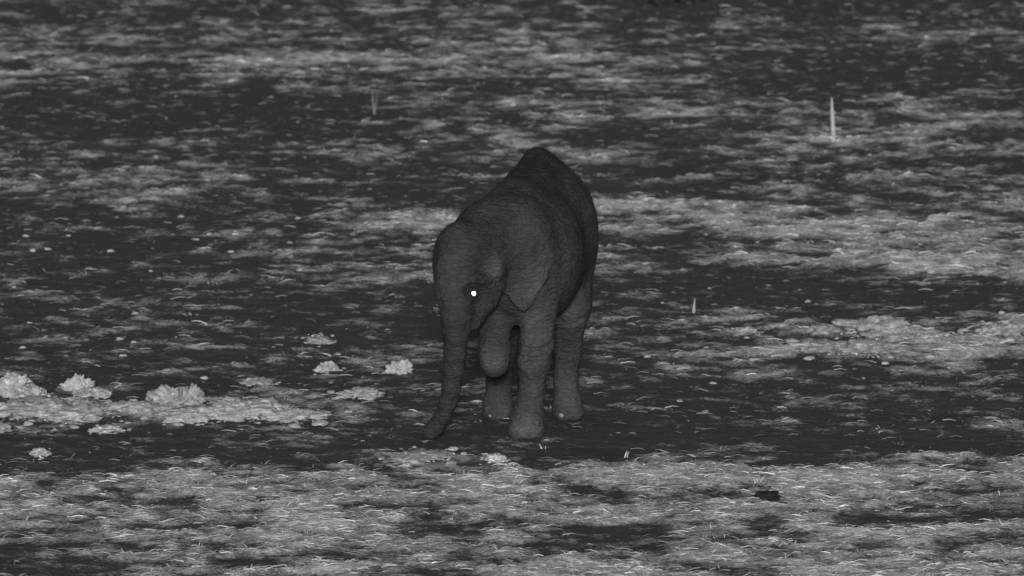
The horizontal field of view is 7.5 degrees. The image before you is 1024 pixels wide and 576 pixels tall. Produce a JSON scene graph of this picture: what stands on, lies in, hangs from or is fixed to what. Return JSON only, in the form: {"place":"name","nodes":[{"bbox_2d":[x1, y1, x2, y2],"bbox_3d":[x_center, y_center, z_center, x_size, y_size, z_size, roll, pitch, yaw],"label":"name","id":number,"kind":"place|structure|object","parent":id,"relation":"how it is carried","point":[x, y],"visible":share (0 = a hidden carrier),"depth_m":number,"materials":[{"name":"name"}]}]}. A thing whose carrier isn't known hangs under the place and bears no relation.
{"place":"outdoors","nodes":[
{"label":"outdoors","id":0,"kind":"place"},
{"bbox_2d":[0,0,1023,575],"bbox_3d":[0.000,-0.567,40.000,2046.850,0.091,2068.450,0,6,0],"label":"ground","id":1,"kind":"structure","parent":0,"point":[814,422],"depth_m":35.50,"materials":[{"name":"soil"}]},
{"bbox_2d":[0,359,506,462],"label":"pale soil clods","id":2,"kind":"object","parent":1,"relation":"on","point":[42,405],"visible":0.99,"depth_m":30.70,"materials":[{"name":"grey soil"}]},
{"bbox_2d":[372,88,376,114],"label":"dry stalk","id":3,"kind":"object","parent":1,"relation":"on","point":[374,109],"visible":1,"depth_m":43.47,"materials":[{"name":"plant"}]},
{"bbox_2d":[0,201,1015,465],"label":"pale soil crumbs","id":4,"kind":"object","parent":1,"relation":"on","point":[408,463],"visible":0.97,"depth_m":32.09,"materials":[{"name":"soil"}]},
{"bbox_2d":[423,146,598,439],"bbox_3d":[0.040,0.008,30.200,0.511,1.086,1.293,2,7,18],"label":"baby elephant","id":5,"kind":"object","parent":1,"relation":"on","point":[514,256],"visible":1,"depth_m":29.95},
{"bbox_2d":[0,314,1023,461],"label":"dry grass","id":6,"kind":"object","parent":1,"relation":"on","point":[881,325],"visible":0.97,"depth_m":32.83,"materials":[{"name":"grey plant"}]},
{"bbox_2d":[646,0,705,5],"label":"dark bush stump","id":7,"kind":"object","parent":1,"relation":"on","point":[662,2],"visible":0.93,"depth_m":51.36,"materials":[{"name":"soil"}]},
{"bbox_2d":[752,490,781,500],"bbox_3d":[0.922,0.751,28.358,0.109,0.031,0.208,0,6,0],"label":"dark soil clod","id":8,"kind":"object","parent":1,"relation":"on","point":[768,495],"visible":1,"depth_m":28.31,"materials":[{"name":"black soil"}]},
{"bbox_2d":[831,98,834,134],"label":"dry stalk","id":9,"kind":"object","parent":1,"relation":"on","point":[832,123],"visible":1,"depth_m":42.28,"materials":[{"name":"plant"}]},
{"bbox_2d":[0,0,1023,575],"bbox_3d":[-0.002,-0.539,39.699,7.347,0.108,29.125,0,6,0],"label":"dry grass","id":10,"kind":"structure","parent":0,"point":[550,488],"depth_m":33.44,"materials":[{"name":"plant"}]}
]}

